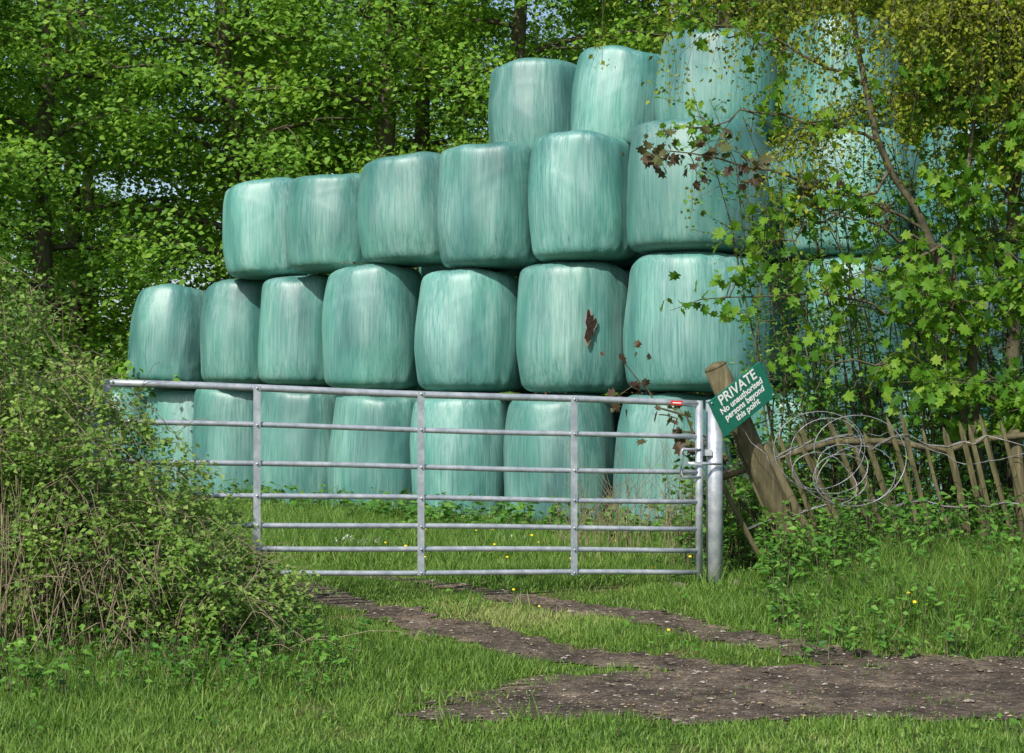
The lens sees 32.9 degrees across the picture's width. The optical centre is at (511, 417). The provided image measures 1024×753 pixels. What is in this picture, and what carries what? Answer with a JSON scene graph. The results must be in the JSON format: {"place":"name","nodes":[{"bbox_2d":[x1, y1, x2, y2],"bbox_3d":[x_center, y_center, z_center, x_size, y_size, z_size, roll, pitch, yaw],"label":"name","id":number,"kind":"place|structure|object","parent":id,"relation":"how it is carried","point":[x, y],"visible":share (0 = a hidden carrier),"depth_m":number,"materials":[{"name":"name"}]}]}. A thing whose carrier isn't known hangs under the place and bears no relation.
{"place":"outdoors","nodes":[
{"label":"outdoors","id":0,"kind":"place"},
{"bbox_2d":[419,265,455,278],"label":"silage bale","id":1,"kind":"object","parent":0,"point":[423,271],"visible":0.04,"depth_m":21.44},
{"bbox_2d":[1,0,911,384],"label":"sky","id":2,"kind":"structure","parent":0,"point":[532,6],"materials":[{"name":"white"}]},
{"bbox_2d":[0,431,1023,752],"bbox_3d":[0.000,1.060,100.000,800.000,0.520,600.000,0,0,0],"label":"ground","id":3,"kind":"structure","parent":0,"point":[713,661],"depth_m":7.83,"materials":[{"name":"green plant"}]},
{"bbox_2d":[0,0,100,428],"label":"broadleaf tree","id":4,"kind":"object","parent":3,"relation":"on","point":[31,255],"visible":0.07,"depth_m":32.58,"materials":[{"name":"green plant"}]},
{"bbox_2d":[0,1,116,450],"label":"broadleaf tree","id":5,"kind":"object","parent":3,"relation":"on","point":[7,221],"visible":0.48,"depth_m":25.00,"materials":[{"name":"green plant"}]},
{"bbox_2d":[0,1,130,430],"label":"broadleaf tree","id":6,"kind":"object","parent":3,"relation":"on","point":[7,257],"visible":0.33,"depth_m":26.04,"materials":[{"name":"green plant"}]},
{"bbox_2d":[0,0,175,374],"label":"broadleaf tree","id":7,"kind":"object","parent":3,"relation":"on","point":[80,192],"depth_m":45.80,"materials":[{"name":"green plant"}]},
{"bbox_2d":[78,391,98,578],"bbox_3d":[-2.440,0.675,9.980,0.120,1.650,0.120,0,0,0],"label":"gate post","id":8,"kind":"object","parent":3,"relation":"on","point":[95,453],"visible":0.02,"depth_m":9.93,"materials":[{"name":"wood"}]},
{"bbox_2d":[102,379,721,576],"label":"field gate","id":9,"kind":"structure","parent":8,"relation":"attached to","point":[257,495],"depth_m":10.71,"materials":[{"name":"metal"}]},
{"bbox_2d":[0,0,222,371],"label":"broadleaf tree","id":10,"kind":"object","parent":3,"relation":"on","point":[97,199],"visible":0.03,"depth_m":38.30,"materials":[{"name":"green plant"}]},
{"bbox_2d":[99,387,153,479],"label":"silage bale","id":11,"kind":"object","parent":3,"relation":"on","point":[126,390],"visible":0.07,"depth_m":24.57},
{"bbox_2d":[0,0,258,473],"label":"broadleaf tree","id":12,"kind":"object","parent":3,"relation":"on","point":[79,269],"visible":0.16,"depth_m":31.68,"materials":[{"name":"green plant"}]},
{"bbox_2d":[0,0,263,485],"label":"broadleaf tree","id":13,"kind":"object","parent":3,"relation":"on","point":[39,186],"visible":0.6,"depth_m":25.87,"materials":[{"name":"green plant"}]},
{"bbox_2d":[146,388,196,491],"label":"silage bale","id":14,"kind":"object","parent":3,"relation":"on","point":[174,403],"visible":0.15,"depth_m":23.74},
{"bbox_2d":[127,283,205,381],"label":"silage bale","id":15,"kind":"object","parent":14,"relation":"on","point":[165,324],"visible":0.68,"depth_m":23.47},
{"bbox_2d":[0,578,373,704],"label":"nettle undergrowth","id":16,"kind":"object","parent":3,"relation":"on","point":[24,665],"visible":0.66,"depth_m":8.34,"materials":[{"name":"green plant"}]},
{"bbox_2d":[0,257,424,664],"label":"hawthorn hedge","id":17,"kind":"object","parent":3,"relation":"on","point":[41,532],"visible":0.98,"depth_m":8.94,"materials":[{"name":"green plant"}]},
{"bbox_2d":[55,0,376,391],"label":"broadleaf tree","id":18,"kind":"object","parent":3,"relation":"on","point":[118,178],"visible":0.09,"depth_m":31.58,"materials":[{"name":"green plant"}]},
{"bbox_2d":[192,389,252,501],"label":"silage bale","id":19,"kind":"object","parent":3,"relation":"on","point":[223,443],"visible":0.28,"depth_m":22.61},
{"bbox_2d":[200,279,272,384],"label":"silage bale","id":20,"kind":"object","parent":19,"relation":"on","point":[229,324],"visible":0.53,"depth_m":22.35},
{"bbox_2d":[222,177,316,280],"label":"silage bale","id":21,"kind":"object","parent":20,"relation":"on","point":[254,232],"visible":0.66,"depth_m":21.76},
{"bbox_2d":[2,0,446,472],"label":"broadleaf tree","id":22,"kind":"object","parent":3,"relation":"on","point":[234,136],"visible":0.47,"depth_m":26.53,"materials":[{"name":"green plant"}]},
{"bbox_2d":[168,0,369,267],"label":"broadleaf tree","id":23,"kind":"object","parent":3,"relation":"on","point":[278,103],"visible":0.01,"depth_m":46.26,"materials":[{"name":"green plant"}]},
{"bbox_2d":[139,0,414,291],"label":"broadleaf tree","id":24,"kind":"object","parent":3,"relation":"on","point":[282,114],"visible":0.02,"depth_m":38.32,"materials":[{"name":"green plant"}]},
{"bbox_2d":[261,385,336,505],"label":"silage bale","id":25,"kind":"object","parent":3,"relation":"on","point":[288,444],"visible":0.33,"depth_m":21.34},
{"bbox_2d":[258,274,330,386],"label":"silage bale","id":26,"kind":"object","parent":25,"relation":"on","point":[290,350],"visible":0.59,"depth_m":21.25},
{"bbox_2d":[121,0,554,373],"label":"broadleaf tree","id":27,"kind":"object","parent":3,"relation":"on","point":[382,25],"visible":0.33,"depth_m":27.02,"materials":[{"name":"green plant"}]},
{"bbox_2d":[327,389,417,512],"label":"silage bale","id":28,"kind":"object","parent":3,"relation":"on","point":[367,446],"visible":0.43,"depth_m":20.16},
{"bbox_2d":[322,263,421,389],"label":"silage bale","id":29,"kind":"object","parent":28,"relation":"on","point":[369,312],"visible":0.84,"depth_m":20.06},
{"bbox_2d":[287,173,368,273],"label":"silage bale","id":30,"kind":"object","parent":29,"relation":"on","point":[322,231],"visible":0.65,"depth_m":20.65},
{"bbox_2d":[357,151,442,266],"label":"silage bale","id":31,"kind":"object","parent":29,"relation":"on","point":[397,211],"visible":0.77,"depth_m":19.78},
{"bbox_2d":[196,0,573,288],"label":"broadleaf tree","id":32,"kind":"object","parent":3,"relation":"on","point":[421,131],"visible":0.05,"depth_m":31.90,"materials":[{"name":"green plant"}]},
{"bbox_2d":[314,0,508,152],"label":"broadleaf tree","id":33,"kind":"object","parent":3,"relation":"on","point":[404,136],"visible":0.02,"depth_m":46.52,"materials":[{"name":"green plant"}]},
{"bbox_2d":[336,533,524,546],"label":"plastic scraps","id":34,"kind":"object","parent":3,"relation":"on","point":[379,539],"visible":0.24,"depth_m":14.62,"materials":[{"name":"white plastic"}]},
{"bbox_2d":[320,0,583,169],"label":"broadleaf tree","id":35,"kind":"object","parent":3,"relation":"on","point":[457,127],"visible":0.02,"depth_m":37.79,"materials":[{"name":"green plant"}]},
{"bbox_2d":[410,392,507,517],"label":"silage bale","id":36,"kind":"object","parent":3,"relation":"on","point":[463,449],"visible":0.48,"depth_m":19.16},
{"bbox_2d":[414,268,521,392],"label":"silage bale","id":37,"kind":"object","parent":36,"relation":"on","point":[465,334],"visible":0.88,"depth_m":19.15},
{"bbox_2d":[437,141,539,271],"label":"silage bale","id":38,"kind":"object","parent":37,"relation":"on","point":[482,211],"visible":0.77,"depth_m":18.97},
{"bbox_2d":[291,0,723,395],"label":"broadleaf tree","id":39,"kind":"object","parent":3,"relation":"on","point":[518,25],"visible":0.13,"depth_m":26.60,"materials":[{"name":"green plant"}]},
{"bbox_2d":[99,471,938,543],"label":"dock plants","id":40,"kind":"object","parent":3,"relation":"on","point":[448,512],"visible":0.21,"depth_m":17.85,"materials":[{"name":"green plant"}]},
{"bbox_2d":[22,567,1020,737],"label":"plantain weeds","id":41,"kind":"object","parent":3,"relation":"on","point":[999,715],"visible":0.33,"depth_m":9.22,"materials":[{"name":"green plant"}]},
{"bbox_2d":[506,392,541,406],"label":"silage bale","id":42,"kind":"object","parent":3,"relation":"on","point":[509,401],"visible":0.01,"depth_m":20.52},
{"bbox_2d":[510,277,534,392],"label":"silage bale","id":43,"kind":"object","parent":42,"relation":"on","point":[522,389],"visible":0.02,"depth_m":20.52},
{"bbox_2d":[502,261,546,276],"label":"silage bale","id":44,"kind":"object","parent":43,"relation":"on","point":[515,273],"visible":0.02,"depth_m":20.61},
{"bbox_2d":[488,58,576,147],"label":"silage bale","id":45,"kind":"object","parent":44,"relation":"on","point":[529,103],"visible":0.59,"depth_m":20.19},
{"bbox_2d":[503,393,615,522],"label":"silage bale","id":46,"kind":"object","parent":3,"relation":"on","point":[539,451],"visible":0.51,"depth_m":18.36},
{"bbox_2d":[516,261,629,393],"bbox_3d":[0.688,-0.981,18.888,1.292,1.462,1.304,0,0,0],"label":"silage bale","id":47,"kind":"object","parent":46,"relation":"on","point":[567,311],"visible":0.85,"depth_m":18.36},
{"bbox_2d":[333,260,685,394],"bbox_3d":[-0.055,-1.022,19.209,4.873,1.601,0.789,0,0,37],"label":"leaf debris","id":48,"kind":"object","parent":47,"relation":"on","point":[493,268],"visible":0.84,"depth_m":18.58,"materials":[{"name":"brown plant"}]},
{"bbox_2d":[528,130,635,262],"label":"silage bale","id":49,"kind":"object","parent":47,"relation":"on","point":[577,194],"visible":0.84,"depth_m":18.20},
{"bbox_2d":[528,0,697,393],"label":"broadleaf tree","id":50,"kind":"object","parent":3,"relation":"on","point":[562,19],"depth_m":46.35,"materials":[{"name":"green plant"}]},
{"bbox_2d":[301,529,931,644],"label":"dandelions","id":51,"kind":"object","parent":3,"relation":"on","point":[652,567],"visible":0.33,"depth_m":10.53,"materials":[{"name":"yellow plant"}]},
{"bbox_2d":[613,391,642,438],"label":"silage bale","id":52,"kind":"object","parent":3,"relation":"on","point":[616,416],"visible":0.02,"depth_m":19.58},
{"bbox_2d":[622,269,645,391],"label":"silage bale","id":53,"kind":"object","parent":52,"relation":"on","point":[627,271],"visible":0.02,"depth_m":19.64},
{"bbox_2d":[610,252,644,269],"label":"silage bale","id":54,"kind":"object","parent":53,"relation":"on","point":[626,264],"visible":0.01,"depth_m":19.58},
{"bbox_2d":[571,45,660,145],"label":"silage bale","id":55,"kind":"object","parent":54,"relation":"on","point":[609,100],"visible":0.54,"depth_m":19.41},
{"bbox_2d":[500,0,776,393],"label":"broadleaf tree","id":56,"kind":"object","parent":3,"relation":"on","point":[655,15],"visible":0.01,"depth_m":36.53,"materials":[{"name":"green plant"}]},
{"bbox_2d":[540,427,742,564],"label":"dry stalks","id":57,"kind":"object","parent":3,"relation":"on","point":[626,523],"visible":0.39,"depth_m":13.67,"materials":[{"name":"beige plant"}]},
{"bbox_2d":[528,0,783,394],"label":"broadleaf tree","id":58,"kind":"object","parent":3,"relation":"on","point":[622,15],"visible":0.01,"depth_m":31.69,"materials":[{"name":"green plant"}]},
{"bbox_2d":[613,391,731,523],"bbox_3d":[1.680,0.450,18.095,1.234,1.500,1.285,2,-1,2],"label":"silage bale","id":59,"kind":"object","parent":3,"relation":"on","point":[639,418],"visible":0.34,"depth_m":17.59},
{"bbox_2d":[623,251,769,391],"bbox_3d":[1.927,-0.986,17.990,1.521,1.453,1.487,-1,0,-4],"label":"silage bale","id":60,"kind":"object","parent":59,"relation":"on","point":[687,350],"visible":0.74,"depth_m":17.38},
{"bbox_2d":[626,118,768,255],"bbox_3d":[1.928,-2.370,17.892,1.472,1.400,1.439,1,0,-6],"label":"silage bale","id":61,"kind":"object","parent":60,"relation":"on","point":[656,221],"visible":0.59,"depth_m":17.30},
{"bbox_2d":[439,0,948,394],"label":"broadleaf tree","id":62,"kind":"object","parent":3,"relation":"on","point":[577,30],"visible":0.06,"depth_m":26.52,"materials":[{"name":"green plant"}]},
{"bbox_2d":[703,399,722,583],"bbox_3d":[1.320,0.612,11.394,0.140,1.460,0.128,0,0,0],"label":"gate post","id":63,"kind":"object","parent":3,"relation":"on","point":[713,451],"visible":0.77,"depth_m":11.35,"materials":[{"name":"metal"}]},
{"bbox_2d":[657,414,830,572],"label":"bramble undergrowth","id":64,"kind":"object","parent":3,"relation":"on","point":[732,529],"visible":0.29,"depth_m":12.32,"materials":[{"name":"green plant"}]},
{"bbox_2d":[708,391,779,487],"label":"silage bale","id":65,"kind":"object","parent":3,"relation":"on","point":[732,441],"visible":0.02,"depth_m":18.69},
{"bbox_2d":[768,263,798,390],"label":"silage bale","id":66,"kind":"object","parent":65,"relation":"on","point":[772,333],"visible":0.06,"depth_m":18.73},
{"bbox_2d":[755,145,798,262],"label":"silage bale","id":67,"kind":"object","parent":66,"relation":"on","point":[771,251],"visible":0.02,"depth_m":18.68},
{"bbox_2d":[654,28,776,137],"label":"silage bale","id":68,"kind":"object","parent":67,"relation":"on","point":[706,90],"visible":0.54,"depth_m":18.36},
{"bbox_2d":[705,361,802,564],"bbox_3d":[1.733,0.453,11.735,0.912,1.664,0.165,0,0,-17],"label":"wooden fence post","id":69,"kind":"object","parent":3,"relation":"on","point":[758,465],"visible":0.64,"depth_m":11.65,"materials":[{"name":"brown wood"}]},
{"bbox_2d":[708,361,775,436],"bbox_3d":[1.497,-0.122,11.475,0.581,0.501,0.106,0,0,-33],"label":"private sign","id":70,"kind":"object","parent":69,"relation":"attached to","point":[739,401],"visible":1,"depth_m":11.43,"materials":[{"name":"green metal"}]},
{"bbox_2d":[763,442,814,552],"bbox_3d":[1.952,0.666,11.733,0.558,1.000,0.070,0,0,-4],"label":"wooden brace","id":71,"kind":"object","parent":3,"relation":"on","point":[789,494],"visible":0.52,"depth_m":11.70,"materials":[{"name":"brown wood"}]},
{"bbox_2d":[619,0,961,393],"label":"broadleaf tree","id":72,"kind":"object","parent":3,"relation":"on","point":[696,7],"visible":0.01,"depth_m":30.80,"materials":[{"name":"green plant"}]},
{"bbox_2d":[580,0,1023,282],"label":"birch tree","id":73,"kind":"object","parent":3,"relation":"on","point":[924,15],"visible":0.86,"depth_m":11.99,"materials":[{"name":"green plant"}]},
{"bbox_2d":[741,390,865,512],"bbox_3d":[2.998,0.452,17.893,1.265,1.496,1.323,-2,0,-5],"label":"silage bale","id":74,"kind":"object","parent":3,"relation":"on","point":[755,416],"visible":0.09,"depth_m":17.41},
{"bbox_2d":[587,0,1023,533],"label":"sycamore tree","id":75,"kind":"object","parent":3,"relation":"on","point":[966,326],"visible":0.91,"depth_m":11.90,"materials":[{"name":"green plant"}]},
{"bbox_2d":[649,0,1010,393],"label":"broadleaf tree","id":76,"kind":"object","parent":3,"relation":"on","point":[777,26],"visible":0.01,"depth_m":27.26,"materials":[{"name":"green plant"}]},
{"bbox_2d":[648,76,1023,530],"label":"elder shrub","id":77,"kind":"object","parent":3,"relation":"on","point":[812,383],"visible":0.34,"depth_m":13.04,"materials":[{"name":"green plant"}]},
{"bbox_2d":[723,413,1023,562],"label":"chestnut paling fence","id":78,"kind":"object","parent":3,"relation":"on","point":[1013,445],"visible":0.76,"depth_m":11.64,"materials":[{"name":"wood"}]},
{"bbox_2d":[739,411,1023,507],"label":"barbed wire coil","id":79,"kind":"object","parent":78,"relation":"attached to","point":[831,493],"visible":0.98,"depth_m":11.40,"materials":[{"name":"grey metal"}]},
{"bbox_2d":[858,392,892,494],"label":"silage bale","id":80,"kind":"object","parent":3,"relation":"on","point":[875,403],"visible":0.01,"depth_m":18.50},
{"bbox_2d":[797,256,922,392],"bbox_3d":[3.675,-0.988,18.295,1.331,1.456,1.343,0,0,-4],"label":"silage bale","id":81,"kind":"object","parent":80,"relation":"on","point":[882,349],"visible":0.12,"depth_m":17.72},
{"bbox_2d":[779,125,910,260],"bbox_3d":[3.502,-2.368,18.294,1.340,1.396,1.334,0,0,-14],"label":"silage bale","id":82,"kind":"object","parent":81,"relation":"on","point":[802,245],"visible":0.27,"depth_m":17.76},
{"bbox_2d":[782,14,899,132],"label":"silage bale","id":83,"kind":"object","parent":82,"relation":"on","point":[800,107],"visible":0.21,"depth_m":17.99},
{"bbox_2d":[908,300,927,389],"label":"silage bale","id":84,"kind":"object","parent":80,"relation":"on","point":[925,361],"visible":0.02,"depth_m":18.76},
{"bbox_2d":[899,143,923,255],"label":"silage bale","id":85,"kind":"object","parent":84,"relation":"on","point":[910,159],"visible":0.05,"depth_m":18.62},
{"bbox_2d":[735,478,1023,592],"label":"nettle undergrowth","id":86,"kind":"object","parent":3,"relation":"on","point":[769,549],"visible":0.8,"depth_m":11.20,"materials":[{"name":"green plant"}]},
{"bbox_2d":[777,0,991,264],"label":"broadleaf tree","id":87,"kind":"object","parent":3,"relation":"on","point":[900,53],"depth_m":38.22,"materials":[{"name":"green plant"}]},
{"bbox_2d":[754,372,1023,533],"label":"bramble undergrowth","id":88,"kind":"object","parent":3,"relation":"on","point":[885,468],"visible":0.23,"depth_m":12.68,"materials":[{"name":"green plant"}]},
{"bbox_2d":[758,541,1023,659],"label":"nettle undergrowth","id":89,"kind":"object","parent":3,"relation":"on","point":[835,623],"visible":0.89,"depth_m":9.54,"materials":[{"name":"green plant"}]},
{"bbox_2d":[873,390,1000,514],"bbox_3d":[4.312,0.452,17.601,1.297,1.496,1.305,2,0,-11],"label":"silage bale","id":90,"kind":"object","parent":3,"relation":"on","point":[885,408],"visible":0.01,"depth_m":17.15},
{"bbox_2d":[936,251,1023,389],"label":"silage bale","id":91,"kind":"object","parent":90,"relation":"on","point":[991,333],"visible":0.03,"depth_m":17.34},
{"bbox_2d":[915,123,1023,255],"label":"silage bale","id":92,"kind":"object","parent":91,"relation":"on","point":[930,147],"visible":0.08,"depth_m":17.53},
{"bbox_2d":[865,0,1023,357],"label":"broadleaf tree","id":93,"kind":"object","parent":3,"relation":"on","point":[898,40],"visible":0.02,"depth_m":27.65,"materials":[{"name":"green plant"}]},
{"bbox_2d":[901,2,1017,336],"bbox_3d":[9.831,-5.599,33.174,9.690,13.662,7.512,0,0,-5],"label":"broadleaf tree","id":94,"kind":"object","parent":3,"relation":"on","point":[967,74],"depth_m":32.56,"materials":[{"name":"green plant"}]},
{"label":"silage bale","id":95,"kind":"object","parent":3,"relation":"on","visible":0},
{"bbox_2d":[412,385,425,390],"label":"silage bale","id":96,"kind":"object","parent":95,"relation":"on","point":[419,388],"visible":0.01,"depth_m":22.73},
{"bbox_2d":[279,576,1023,724],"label":"dirt track","id":97,"kind":"structure","parent":0,"point":[831,675],"depth_m":8.48,"materials":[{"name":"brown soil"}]},
{"bbox_2d":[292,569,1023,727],"bbox_3d":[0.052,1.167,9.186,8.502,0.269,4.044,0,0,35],"label":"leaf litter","id":98,"kind":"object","parent":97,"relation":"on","point":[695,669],"visible":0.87,"depth_m":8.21,"materials":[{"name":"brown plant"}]}
]}

